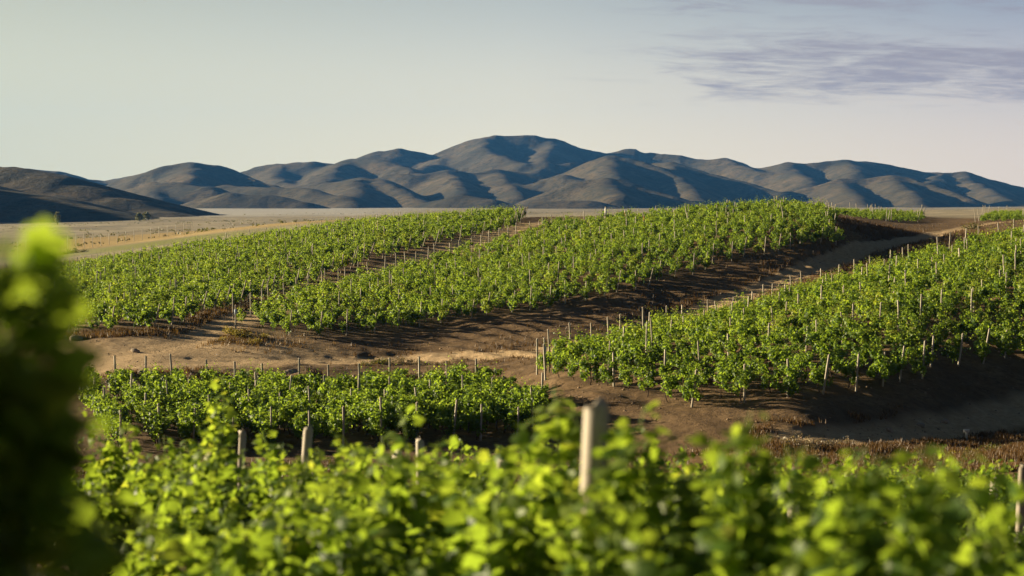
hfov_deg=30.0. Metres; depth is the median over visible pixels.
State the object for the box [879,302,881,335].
vineyard post
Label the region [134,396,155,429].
grapevine
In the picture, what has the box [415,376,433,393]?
grapevine
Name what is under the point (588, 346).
grapevine
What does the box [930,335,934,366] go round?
vineyard post
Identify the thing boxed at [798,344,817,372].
grapevine
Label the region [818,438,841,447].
dry bush
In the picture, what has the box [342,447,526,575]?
grapevine
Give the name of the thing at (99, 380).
grapevine
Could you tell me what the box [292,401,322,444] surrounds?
grapevine
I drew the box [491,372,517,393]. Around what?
grapevine
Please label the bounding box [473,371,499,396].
grapevine
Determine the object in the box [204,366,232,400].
grapevine
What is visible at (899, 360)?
grapevine
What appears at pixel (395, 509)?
grapevine
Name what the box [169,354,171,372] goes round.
vineyard post
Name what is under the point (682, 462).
grapevine
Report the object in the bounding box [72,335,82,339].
rock
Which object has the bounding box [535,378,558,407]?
grapevine
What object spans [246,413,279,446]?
grapevine
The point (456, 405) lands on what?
vineyard post
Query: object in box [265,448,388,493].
grapevine
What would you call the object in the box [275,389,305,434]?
grapevine
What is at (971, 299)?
vineyard post
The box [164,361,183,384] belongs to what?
grapevine
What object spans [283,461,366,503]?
grapevine
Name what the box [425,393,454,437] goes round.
grapevine
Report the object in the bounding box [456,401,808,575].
grapevine
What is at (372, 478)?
grapevine
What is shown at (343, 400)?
grapevine
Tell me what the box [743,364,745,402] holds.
vineyard post
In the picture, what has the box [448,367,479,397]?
grapevine
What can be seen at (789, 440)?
dry bush
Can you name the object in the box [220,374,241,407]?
grapevine
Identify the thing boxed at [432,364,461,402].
grapevine
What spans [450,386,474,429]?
grapevine
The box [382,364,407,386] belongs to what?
grapevine
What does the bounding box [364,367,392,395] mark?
grapevine
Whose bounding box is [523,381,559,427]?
grapevine
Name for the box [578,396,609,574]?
vineyard post
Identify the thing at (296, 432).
grapevine
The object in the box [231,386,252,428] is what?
grapevine
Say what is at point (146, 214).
tree
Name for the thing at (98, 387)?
grapevine
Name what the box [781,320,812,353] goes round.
grapevine
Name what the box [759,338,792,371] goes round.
grapevine
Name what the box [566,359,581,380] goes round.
grapevine
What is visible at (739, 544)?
grapevine
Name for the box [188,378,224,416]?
grapevine
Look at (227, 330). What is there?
broom bush
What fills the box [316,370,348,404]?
grapevine
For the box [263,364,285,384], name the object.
grapevine
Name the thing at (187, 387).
grapevine
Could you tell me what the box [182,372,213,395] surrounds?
grapevine
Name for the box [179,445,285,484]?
grapevine
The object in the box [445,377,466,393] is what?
grapevine
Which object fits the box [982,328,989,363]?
vineyard post
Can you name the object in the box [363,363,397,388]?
grapevine
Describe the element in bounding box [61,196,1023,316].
distant vineyard posts
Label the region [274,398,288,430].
grapevine
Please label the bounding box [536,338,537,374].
vineyard post
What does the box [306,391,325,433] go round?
grapevine
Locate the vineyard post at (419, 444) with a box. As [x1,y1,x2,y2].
[416,436,423,482]
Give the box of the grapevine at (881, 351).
[867,337,885,360]
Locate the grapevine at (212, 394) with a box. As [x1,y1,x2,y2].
[184,391,217,412]
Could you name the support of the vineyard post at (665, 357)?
on the ground
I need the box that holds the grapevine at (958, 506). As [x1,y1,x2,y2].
[597,450,1005,575]
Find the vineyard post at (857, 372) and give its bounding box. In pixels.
[855,353,859,391]
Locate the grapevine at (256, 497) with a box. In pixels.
[204,430,346,572]
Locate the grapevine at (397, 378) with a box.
[392,368,408,388]
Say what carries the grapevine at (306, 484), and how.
on the ground
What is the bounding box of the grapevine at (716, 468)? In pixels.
[664,448,780,522]
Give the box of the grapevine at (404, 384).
[386,371,413,396]
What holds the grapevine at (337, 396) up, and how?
on the ground
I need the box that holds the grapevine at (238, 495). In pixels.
[126,436,369,571]
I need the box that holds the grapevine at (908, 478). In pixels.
[895,465,1010,538]
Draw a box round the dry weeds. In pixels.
[68,212,1023,484]
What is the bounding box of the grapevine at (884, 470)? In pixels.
[655,450,915,561]
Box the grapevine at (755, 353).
[743,340,766,372]
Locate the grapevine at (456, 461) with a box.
[422,445,531,495]
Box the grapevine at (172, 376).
[167,367,184,401]
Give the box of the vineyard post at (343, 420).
[342,406,344,445]
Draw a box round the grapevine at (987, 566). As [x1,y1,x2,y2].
[952,456,1023,575]
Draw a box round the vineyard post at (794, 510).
[787,468,798,514]
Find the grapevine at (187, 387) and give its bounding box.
[179,372,211,402]
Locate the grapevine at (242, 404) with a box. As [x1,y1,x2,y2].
[235,389,262,431]
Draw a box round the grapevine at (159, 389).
[148,366,191,414]
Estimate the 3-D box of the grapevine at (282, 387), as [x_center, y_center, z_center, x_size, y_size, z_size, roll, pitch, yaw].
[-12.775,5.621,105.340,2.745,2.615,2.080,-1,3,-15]
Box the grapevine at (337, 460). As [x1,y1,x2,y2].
[312,431,533,550]
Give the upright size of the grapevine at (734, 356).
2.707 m
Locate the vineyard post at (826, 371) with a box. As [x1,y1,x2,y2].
[822,354,829,394]
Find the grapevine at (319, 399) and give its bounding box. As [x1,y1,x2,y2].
[315,375,331,402]
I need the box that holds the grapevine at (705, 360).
[697,348,719,378]
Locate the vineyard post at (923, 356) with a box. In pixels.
[921,340,925,378]
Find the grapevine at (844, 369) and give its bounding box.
[830,352,865,387]
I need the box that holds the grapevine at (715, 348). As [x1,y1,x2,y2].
[704,337,724,359]
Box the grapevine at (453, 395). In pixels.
[436,383,466,408]
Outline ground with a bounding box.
[0,206,1023,575]
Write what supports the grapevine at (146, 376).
on the ground
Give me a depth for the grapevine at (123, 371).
108.19 m
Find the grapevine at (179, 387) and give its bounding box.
[176,375,196,401]
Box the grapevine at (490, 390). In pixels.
[481,375,502,398]
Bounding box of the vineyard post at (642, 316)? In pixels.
[642,307,643,326]
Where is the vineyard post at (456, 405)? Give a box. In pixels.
[452,399,457,436]
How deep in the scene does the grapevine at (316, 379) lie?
105.39 m
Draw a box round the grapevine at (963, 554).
[764,446,1023,575]
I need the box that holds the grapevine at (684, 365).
[669,355,701,386]
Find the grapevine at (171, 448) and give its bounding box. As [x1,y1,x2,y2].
[96,436,198,569]
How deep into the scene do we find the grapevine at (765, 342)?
107.74 m
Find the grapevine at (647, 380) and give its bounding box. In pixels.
[632,362,657,396]
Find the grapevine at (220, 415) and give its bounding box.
[204,398,238,439]
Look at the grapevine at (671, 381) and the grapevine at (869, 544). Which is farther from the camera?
the grapevine at (671, 381)
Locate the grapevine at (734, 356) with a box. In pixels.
[696,338,738,385]
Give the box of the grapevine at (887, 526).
[839,505,907,561]
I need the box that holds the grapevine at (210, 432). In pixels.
[137,375,292,575]
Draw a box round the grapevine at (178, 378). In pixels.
[169,364,205,403]
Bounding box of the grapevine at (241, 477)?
[176,451,278,489]
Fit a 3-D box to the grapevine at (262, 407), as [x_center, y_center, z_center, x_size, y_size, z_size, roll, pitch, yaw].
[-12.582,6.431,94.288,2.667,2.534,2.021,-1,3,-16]
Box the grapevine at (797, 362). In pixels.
[786,348,815,381]
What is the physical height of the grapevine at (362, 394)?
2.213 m
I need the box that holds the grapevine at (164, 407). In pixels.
[160,389,171,414]
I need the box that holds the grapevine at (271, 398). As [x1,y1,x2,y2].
[266,385,302,427]
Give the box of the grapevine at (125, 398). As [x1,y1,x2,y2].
[118,384,142,413]
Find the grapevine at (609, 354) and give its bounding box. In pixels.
[603,341,618,371]
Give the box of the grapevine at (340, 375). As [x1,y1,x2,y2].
[329,367,350,393]
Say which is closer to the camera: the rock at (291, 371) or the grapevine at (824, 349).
the grapevine at (824, 349)
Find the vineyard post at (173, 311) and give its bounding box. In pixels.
[171,297,174,324]
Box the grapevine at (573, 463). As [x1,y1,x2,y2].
[500,449,677,505]
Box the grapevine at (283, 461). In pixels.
[267,451,387,490]
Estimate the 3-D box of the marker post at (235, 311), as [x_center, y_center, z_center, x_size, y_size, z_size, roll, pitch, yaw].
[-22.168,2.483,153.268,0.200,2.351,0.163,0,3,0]
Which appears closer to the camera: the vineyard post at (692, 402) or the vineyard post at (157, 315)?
the vineyard post at (692, 402)
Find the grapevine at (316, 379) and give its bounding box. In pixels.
[304,372,333,397]
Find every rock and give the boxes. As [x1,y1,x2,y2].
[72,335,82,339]
[131,348,139,352]
[284,368,300,375]
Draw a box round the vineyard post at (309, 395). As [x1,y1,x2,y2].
[308,386,310,408]
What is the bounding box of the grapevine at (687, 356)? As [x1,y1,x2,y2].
[681,340,705,374]
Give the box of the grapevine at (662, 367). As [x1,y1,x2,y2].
[649,356,672,383]
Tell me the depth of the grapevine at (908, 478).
26.49 m
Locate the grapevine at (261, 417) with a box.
[246,404,278,442]
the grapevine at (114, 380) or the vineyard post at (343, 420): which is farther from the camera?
the grapevine at (114, 380)
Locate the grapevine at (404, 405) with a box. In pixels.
[382,386,426,429]
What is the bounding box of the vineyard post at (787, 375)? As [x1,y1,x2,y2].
[787,359,788,397]
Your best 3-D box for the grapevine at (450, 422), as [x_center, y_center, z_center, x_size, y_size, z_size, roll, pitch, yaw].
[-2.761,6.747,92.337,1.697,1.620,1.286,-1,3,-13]
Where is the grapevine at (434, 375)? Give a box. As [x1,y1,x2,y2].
[427,364,448,387]
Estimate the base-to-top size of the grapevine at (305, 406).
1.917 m
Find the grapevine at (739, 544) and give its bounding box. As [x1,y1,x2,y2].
[603,411,809,575]
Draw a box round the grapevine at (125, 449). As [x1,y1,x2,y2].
[75,437,167,485]
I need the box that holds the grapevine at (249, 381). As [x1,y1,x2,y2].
[235,373,254,392]
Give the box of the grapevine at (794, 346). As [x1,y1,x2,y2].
[777,343,799,362]
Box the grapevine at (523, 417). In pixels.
[494,391,533,434]
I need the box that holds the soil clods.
[78,231,1022,478]
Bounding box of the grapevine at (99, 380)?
[81,372,108,405]
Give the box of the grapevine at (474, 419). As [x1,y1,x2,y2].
[456,399,491,439]
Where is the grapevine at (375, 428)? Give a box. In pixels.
[359,400,398,441]
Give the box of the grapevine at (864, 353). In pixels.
[841,333,877,373]
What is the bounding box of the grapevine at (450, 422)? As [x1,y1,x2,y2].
[441,412,471,435]
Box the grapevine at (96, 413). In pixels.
[81,388,111,415]
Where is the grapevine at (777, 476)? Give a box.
[645,456,824,518]
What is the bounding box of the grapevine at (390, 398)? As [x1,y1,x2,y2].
[383,388,430,433]
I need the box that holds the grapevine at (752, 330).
[736,315,765,357]
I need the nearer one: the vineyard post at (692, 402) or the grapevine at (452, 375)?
the vineyard post at (692, 402)
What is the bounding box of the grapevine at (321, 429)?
[316,395,352,437]
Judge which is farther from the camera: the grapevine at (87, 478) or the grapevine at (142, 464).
the grapevine at (142, 464)
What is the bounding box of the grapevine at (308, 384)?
[305,381,315,401]
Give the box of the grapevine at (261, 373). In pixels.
[253,364,280,387]
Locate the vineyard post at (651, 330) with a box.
[650,318,652,345]
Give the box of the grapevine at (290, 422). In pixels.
[281,403,299,438]
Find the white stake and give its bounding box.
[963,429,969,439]
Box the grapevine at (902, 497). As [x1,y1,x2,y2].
[828,447,967,537]
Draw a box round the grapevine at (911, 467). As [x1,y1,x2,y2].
[844,457,975,487]
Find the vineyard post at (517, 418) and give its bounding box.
[516,406,519,433]
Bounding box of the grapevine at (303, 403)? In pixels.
[299,392,316,410]
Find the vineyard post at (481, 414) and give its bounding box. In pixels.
[479,404,482,440]
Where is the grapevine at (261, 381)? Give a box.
[243,371,274,395]
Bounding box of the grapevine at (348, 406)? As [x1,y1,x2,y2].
[341,391,361,428]
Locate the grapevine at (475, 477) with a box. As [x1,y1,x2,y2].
[432,444,535,495]
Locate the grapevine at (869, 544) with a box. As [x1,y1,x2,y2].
[741,447,976,575]
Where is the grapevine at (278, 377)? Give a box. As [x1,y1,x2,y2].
[269,367,285,396]
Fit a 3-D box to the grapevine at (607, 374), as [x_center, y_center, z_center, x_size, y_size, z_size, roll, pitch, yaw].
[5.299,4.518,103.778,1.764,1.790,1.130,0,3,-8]
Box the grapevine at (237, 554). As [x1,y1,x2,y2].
[123,459,406,575]
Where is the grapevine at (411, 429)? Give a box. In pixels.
[399,402,431,441]
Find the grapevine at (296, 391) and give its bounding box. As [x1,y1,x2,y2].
[287,371,314,414]
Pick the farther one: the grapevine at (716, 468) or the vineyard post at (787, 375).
the vineyard post at (787, 375)
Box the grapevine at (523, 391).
[510,375,552,422]
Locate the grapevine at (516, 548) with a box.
[402,387,642,575]
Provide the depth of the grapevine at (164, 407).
100.43 m
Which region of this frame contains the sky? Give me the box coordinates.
[0,0,1023,186]
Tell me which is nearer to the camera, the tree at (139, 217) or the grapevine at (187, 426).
the grapevine at (187, 426)
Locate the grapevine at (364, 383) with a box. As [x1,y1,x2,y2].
[355,372,384,387]
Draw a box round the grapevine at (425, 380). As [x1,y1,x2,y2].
[411,368,433,394]
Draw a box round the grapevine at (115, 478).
[34,410,214,568]
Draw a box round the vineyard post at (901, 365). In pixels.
[899,345,904,381]
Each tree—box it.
[53,211,60,223]
[135,212,142,220]
[143,211,150,220]
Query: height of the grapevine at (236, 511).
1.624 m
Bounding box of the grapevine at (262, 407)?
[240,401,279,437]
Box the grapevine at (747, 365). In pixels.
[735,355,760,377]
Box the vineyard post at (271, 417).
[270,406,271,444]
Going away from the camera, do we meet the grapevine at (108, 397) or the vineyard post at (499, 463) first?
the vineyard post at (499, 463)
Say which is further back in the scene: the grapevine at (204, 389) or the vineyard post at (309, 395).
the grapevine at (204, 389)
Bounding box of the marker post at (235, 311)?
[234,304,236,328]
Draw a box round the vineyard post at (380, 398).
[379,397,382,442]
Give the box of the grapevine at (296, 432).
[292,411,314,437]
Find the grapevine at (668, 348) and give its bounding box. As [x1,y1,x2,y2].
[659,337,682,370]
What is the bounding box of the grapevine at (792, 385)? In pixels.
[766,356,800,397]
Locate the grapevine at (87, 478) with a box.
[80,436,171,498]
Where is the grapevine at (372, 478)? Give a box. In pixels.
[288,435,415,515]
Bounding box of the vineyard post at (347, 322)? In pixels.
[346,309,347,335]
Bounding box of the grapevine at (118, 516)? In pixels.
[43,451,220,572]
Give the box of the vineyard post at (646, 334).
[645,322,647,354]
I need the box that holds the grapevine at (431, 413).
[420,393,449,430]
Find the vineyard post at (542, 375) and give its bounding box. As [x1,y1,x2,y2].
[541,372,543,388]
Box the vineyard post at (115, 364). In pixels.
[114,355,116,396]
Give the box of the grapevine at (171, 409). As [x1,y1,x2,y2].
[165,400,180,428]
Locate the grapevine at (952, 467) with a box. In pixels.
[930,459,1017,531]
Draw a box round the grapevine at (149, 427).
[140,418,168,444]
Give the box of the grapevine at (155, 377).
[143,360,175,396]
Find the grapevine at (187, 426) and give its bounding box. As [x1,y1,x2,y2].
[174,401,214,440]
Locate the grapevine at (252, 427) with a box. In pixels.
[246,399,262,434]
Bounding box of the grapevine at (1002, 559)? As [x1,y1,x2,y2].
[903,507,1023,575]
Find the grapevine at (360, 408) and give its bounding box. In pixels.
[350,391,379,435]
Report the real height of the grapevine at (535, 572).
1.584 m
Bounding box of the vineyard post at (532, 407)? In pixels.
[530,386,533,427]
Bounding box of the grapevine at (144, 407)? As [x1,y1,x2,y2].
[129,394,164,433]
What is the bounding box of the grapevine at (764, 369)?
[755,357,783,392]
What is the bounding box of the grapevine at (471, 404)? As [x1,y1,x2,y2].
[458,388,497,433]
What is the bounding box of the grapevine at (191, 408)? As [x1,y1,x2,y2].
[174,394,205,442]
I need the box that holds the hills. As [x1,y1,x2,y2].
[0,135,1023,221]
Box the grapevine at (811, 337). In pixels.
[803,321,829,358]
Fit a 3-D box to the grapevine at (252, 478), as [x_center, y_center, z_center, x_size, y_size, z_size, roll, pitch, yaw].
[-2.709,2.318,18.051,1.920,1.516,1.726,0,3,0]
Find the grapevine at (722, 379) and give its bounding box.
[702,356,737,397]
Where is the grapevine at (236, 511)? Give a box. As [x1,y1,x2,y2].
[112,437,370,575]
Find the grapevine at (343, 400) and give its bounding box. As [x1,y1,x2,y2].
[328,379,362,415]
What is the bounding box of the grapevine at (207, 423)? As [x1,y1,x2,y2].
[198,395,225,426]
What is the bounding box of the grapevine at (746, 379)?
[723,357,765,402]
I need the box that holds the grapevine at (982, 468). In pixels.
[959,459,1017,530]
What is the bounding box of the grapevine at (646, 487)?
[495,441,706,505]
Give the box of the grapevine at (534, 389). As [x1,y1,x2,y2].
[529,379,540,401]
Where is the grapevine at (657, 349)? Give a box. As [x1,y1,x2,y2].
[641,333,675,360]
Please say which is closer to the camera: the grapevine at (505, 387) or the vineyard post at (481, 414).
the vineyard post at (481, 414)
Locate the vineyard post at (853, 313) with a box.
[852,304,853,339]
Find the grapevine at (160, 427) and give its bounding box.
[140,402,188,449]
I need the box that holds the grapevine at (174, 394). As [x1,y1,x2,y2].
[159,390,186,407]
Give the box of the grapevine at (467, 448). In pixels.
[379,439,470,484]
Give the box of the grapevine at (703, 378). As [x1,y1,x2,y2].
[687,360,711,392]
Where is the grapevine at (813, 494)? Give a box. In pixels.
[704,454,855,513]
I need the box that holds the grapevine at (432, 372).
[425,362,442,383]
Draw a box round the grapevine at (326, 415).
[311,394,347,441]
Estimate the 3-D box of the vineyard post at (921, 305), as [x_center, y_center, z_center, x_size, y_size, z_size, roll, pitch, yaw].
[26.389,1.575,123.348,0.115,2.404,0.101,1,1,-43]
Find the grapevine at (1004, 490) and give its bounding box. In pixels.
[910,444,1015,531]
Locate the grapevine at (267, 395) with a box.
[252,378,278,403]
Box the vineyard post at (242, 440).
[238,428,245,488]
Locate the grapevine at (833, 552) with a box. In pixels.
[808,519,909,575]
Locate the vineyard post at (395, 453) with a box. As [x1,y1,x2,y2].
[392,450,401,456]
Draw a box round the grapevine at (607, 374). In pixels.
[592,355,619,385]
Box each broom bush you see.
[222,325,236,334]
[230,327,253,338]
[244,338,262,344]
[257,333,269,338]
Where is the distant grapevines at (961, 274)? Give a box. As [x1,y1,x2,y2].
[1,196,1023,376]
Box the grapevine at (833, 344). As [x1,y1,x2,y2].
[820,334,848,360]
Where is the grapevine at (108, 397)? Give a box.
[92,387,116,410]
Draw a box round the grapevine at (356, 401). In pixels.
[340,386,371,431]
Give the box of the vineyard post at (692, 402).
[691,369,696,406]
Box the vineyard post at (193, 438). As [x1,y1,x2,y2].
[192,408,195,439]
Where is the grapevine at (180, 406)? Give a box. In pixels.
[162,396,195,422]
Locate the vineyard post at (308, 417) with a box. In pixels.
[308,410,309,425]
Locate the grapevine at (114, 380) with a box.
[105,365,138,403]
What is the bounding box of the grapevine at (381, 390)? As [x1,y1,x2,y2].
[378,377,397,396]
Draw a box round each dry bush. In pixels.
[394,355,414,363]
[411,358,430,364]
[431,359,448,364]
[776,433,809,447]
[797,437,823,450]
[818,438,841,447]
[836,436,856,444]
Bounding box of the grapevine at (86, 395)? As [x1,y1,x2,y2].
[85,373,101,407]
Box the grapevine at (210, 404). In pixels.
[201,391,220,428]
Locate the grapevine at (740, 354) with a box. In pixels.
[722,336,747,365]
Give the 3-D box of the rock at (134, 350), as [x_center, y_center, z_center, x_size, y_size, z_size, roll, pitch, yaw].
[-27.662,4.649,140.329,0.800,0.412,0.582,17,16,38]
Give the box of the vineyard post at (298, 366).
[298,357,299,382]
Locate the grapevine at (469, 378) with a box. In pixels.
[458,364,485,387]
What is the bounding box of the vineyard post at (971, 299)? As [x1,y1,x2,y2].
[970,289,972,318]
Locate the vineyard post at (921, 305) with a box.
[920,294,921,323]
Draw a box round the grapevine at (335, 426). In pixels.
[323,402,362,441]
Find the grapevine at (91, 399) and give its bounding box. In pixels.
[78,389,105,414]
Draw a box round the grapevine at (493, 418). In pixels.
[483,388,511,430]
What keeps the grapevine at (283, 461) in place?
on the ground
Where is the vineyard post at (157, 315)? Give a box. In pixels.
[154,303,160,328]
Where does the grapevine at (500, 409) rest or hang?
on the ground
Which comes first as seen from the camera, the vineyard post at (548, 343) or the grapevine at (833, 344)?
the grapevine at (833, 344)
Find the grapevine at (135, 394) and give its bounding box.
[122,375,153,405]
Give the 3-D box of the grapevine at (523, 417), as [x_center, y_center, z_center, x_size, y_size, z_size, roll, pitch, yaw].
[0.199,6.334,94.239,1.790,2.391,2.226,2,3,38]
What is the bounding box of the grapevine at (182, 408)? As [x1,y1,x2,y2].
[173,396,198,419]
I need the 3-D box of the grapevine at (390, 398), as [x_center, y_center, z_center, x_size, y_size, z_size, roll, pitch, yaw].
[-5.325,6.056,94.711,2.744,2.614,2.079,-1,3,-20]
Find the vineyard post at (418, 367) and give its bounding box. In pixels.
[418,356,419,377]
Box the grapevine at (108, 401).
[95,389,116,412]
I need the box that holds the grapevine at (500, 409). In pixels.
[486,385,522,432]
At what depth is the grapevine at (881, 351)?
106.87 m
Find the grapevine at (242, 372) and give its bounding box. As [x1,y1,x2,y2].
[230,359,254,392]
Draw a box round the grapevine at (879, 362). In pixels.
[865,341,901,384]
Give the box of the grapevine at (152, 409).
[134,402,164,438]
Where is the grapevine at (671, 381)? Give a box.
[649,362,680,402]
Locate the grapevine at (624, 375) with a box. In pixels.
[617,362,641,390]
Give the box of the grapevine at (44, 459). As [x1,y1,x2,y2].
[0,217,133,575]
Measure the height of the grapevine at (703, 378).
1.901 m
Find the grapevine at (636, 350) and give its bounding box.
[627,336,668,377]
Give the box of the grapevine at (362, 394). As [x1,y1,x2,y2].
[357,379,383,400]
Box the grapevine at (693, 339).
[689,329,714,356]
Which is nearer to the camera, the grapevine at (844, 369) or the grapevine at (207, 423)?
the grapevine at (207, 423)
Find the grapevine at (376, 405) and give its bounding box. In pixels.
[362,392,396,437]
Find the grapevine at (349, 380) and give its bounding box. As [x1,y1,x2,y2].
[337,374,371,393]
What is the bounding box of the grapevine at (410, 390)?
[403,370,425,394]
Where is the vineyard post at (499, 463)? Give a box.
[497,458,505,494]
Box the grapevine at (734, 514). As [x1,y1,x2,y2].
[533,454,827,570]
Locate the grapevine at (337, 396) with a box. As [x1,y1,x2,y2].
[327,383,359,406]
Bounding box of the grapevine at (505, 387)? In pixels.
[490,374,520,417]
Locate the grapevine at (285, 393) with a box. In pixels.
[282,379,301,399]
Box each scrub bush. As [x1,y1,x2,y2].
[68,245,78,252]
[357,361,370,365]
[368,356,394,364]
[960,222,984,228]
[972,442,1005,452]
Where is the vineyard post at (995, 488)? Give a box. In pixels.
[990,481,997,500]
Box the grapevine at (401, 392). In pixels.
[396,382,413,398]
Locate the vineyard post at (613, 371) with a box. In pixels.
[612,352,614,386]
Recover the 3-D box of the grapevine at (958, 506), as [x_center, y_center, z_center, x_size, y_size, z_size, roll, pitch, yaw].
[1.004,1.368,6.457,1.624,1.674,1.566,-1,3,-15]
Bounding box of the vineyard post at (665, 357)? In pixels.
[664,349,665,370]
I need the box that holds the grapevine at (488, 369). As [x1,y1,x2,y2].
[476,359,503,380]
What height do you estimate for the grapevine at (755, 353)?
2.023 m
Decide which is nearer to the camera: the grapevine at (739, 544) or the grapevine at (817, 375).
the grapevine at (739, 544)
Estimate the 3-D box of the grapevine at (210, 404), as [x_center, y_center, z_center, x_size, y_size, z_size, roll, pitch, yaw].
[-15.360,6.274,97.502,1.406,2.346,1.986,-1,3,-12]
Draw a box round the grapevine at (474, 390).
[465,381,490,420]
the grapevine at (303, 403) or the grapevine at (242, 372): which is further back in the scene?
the grapevine at (242, 372)
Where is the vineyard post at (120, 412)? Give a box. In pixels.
[119,409,121,446]
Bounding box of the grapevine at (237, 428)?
[216,402,247,448]
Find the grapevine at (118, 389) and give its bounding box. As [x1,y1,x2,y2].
[114,379,125,404]
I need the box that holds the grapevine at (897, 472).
[844,465,909,531]
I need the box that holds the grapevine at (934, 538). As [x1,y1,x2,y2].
[873,444,968,575]
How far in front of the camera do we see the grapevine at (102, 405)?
94.47 m
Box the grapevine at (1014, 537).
[950,500,1023,557]
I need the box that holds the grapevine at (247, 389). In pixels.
[243,382,251,394]
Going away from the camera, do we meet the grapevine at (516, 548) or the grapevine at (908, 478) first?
the grapevine at (516, 548)
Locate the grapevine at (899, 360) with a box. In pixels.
[885,346,914,380]
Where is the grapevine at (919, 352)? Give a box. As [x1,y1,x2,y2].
[905,335,935,376]
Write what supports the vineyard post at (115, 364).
on the ground
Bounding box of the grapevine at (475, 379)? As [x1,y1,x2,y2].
[460,369,491,388]
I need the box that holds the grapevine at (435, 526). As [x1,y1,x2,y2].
[337,402,647,566]
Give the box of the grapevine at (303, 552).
[133,448,464,575]
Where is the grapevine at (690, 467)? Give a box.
[531,429,710,562]
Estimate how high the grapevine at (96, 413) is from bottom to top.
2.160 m
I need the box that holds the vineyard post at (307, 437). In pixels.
[300,426,312,481]
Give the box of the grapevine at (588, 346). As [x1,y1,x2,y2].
[582,340,608,364]
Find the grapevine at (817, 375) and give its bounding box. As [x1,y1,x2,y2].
[800,350,833,391]
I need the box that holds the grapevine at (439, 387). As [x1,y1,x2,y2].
[427,374,450,401]
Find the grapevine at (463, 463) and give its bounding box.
[372,448,473,483]
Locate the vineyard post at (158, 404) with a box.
[157,403,160,448]
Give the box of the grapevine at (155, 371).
[134,360,162,390]
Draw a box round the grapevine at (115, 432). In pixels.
[103,393,133,445]
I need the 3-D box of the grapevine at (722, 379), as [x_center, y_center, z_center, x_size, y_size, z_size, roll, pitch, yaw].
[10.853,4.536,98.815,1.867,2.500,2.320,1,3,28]
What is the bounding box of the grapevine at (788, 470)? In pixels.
[766,462,820,492]
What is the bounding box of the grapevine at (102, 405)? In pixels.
[90,397,125,437]
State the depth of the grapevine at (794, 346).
105.86 m
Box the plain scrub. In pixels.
[2,211,599,246]
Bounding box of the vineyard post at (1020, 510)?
[1016,462,1023,533]
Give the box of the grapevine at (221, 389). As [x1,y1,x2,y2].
[216,366,241,397]
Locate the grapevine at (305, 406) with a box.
[302,396,325,425]
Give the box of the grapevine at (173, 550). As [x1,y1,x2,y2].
[31,487,188,575]
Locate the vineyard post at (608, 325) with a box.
[607,317,609,337]
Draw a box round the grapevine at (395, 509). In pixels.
[273,443,531,574]
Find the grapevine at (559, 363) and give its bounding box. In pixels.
[551,352,572,377]
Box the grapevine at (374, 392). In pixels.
[361,377,386,402]
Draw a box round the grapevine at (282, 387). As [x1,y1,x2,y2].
[269,374,298,396]
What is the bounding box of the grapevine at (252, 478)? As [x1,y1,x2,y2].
[239,456,317,491]
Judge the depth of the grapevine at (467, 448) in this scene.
20.85 m
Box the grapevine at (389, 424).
[379,391,400,431]
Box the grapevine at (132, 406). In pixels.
[122,383,147,410]
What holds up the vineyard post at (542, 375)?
on the ground
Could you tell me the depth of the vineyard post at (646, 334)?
114.51 m
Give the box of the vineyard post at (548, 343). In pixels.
[547,329,550,367]
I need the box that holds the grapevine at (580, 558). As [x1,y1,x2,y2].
[547,473,622,575]
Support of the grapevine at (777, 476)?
on the ground
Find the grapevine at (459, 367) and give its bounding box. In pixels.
[446,356,467,386]
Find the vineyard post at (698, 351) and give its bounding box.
[697,341,699,362]
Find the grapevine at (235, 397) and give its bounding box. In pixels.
[228,386,251,422]
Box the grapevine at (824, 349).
[813,335,855,376]
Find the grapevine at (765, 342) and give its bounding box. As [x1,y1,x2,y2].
[758,325,783,360]
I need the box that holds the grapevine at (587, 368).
[568,342,607,384]
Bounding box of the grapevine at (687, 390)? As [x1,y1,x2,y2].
[676,364,711,405]
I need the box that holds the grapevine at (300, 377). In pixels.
[295,366,309,389]
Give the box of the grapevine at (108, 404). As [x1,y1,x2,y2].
[93,391,126,429]
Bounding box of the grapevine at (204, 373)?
[198,363,220,386]
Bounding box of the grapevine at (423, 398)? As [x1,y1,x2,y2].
[413,374,445,427]
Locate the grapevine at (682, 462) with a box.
[628,444,783,504]
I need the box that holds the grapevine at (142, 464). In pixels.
[92,437,145,471]
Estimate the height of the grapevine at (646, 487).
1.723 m
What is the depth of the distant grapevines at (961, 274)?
178.97 m
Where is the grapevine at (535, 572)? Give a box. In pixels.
[509,480,784,575]
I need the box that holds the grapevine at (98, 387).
[83,371,107,406]
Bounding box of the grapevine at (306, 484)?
[296,463,477,507]
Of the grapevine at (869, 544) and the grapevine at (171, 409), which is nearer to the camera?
the grapevine at (869, 544)
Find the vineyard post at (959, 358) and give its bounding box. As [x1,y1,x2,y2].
[957,333,963,365]
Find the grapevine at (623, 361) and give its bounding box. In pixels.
[609,340,642,374]
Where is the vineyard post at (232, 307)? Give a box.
[232,293,233,320]
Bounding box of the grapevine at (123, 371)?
[105,364,130,399]
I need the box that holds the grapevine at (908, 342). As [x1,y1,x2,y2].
[884,328,913,359]
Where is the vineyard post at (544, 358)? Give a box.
[543,344,546,379]
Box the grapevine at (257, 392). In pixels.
[253,376,278,404]
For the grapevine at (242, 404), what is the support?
on the ground
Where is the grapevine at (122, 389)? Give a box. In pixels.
[115,372,142,410]
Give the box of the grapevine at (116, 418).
[106,404,142,441]
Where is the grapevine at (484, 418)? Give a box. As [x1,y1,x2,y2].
[475,392,493,427]
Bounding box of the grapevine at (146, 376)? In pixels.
[140,360,161,399]

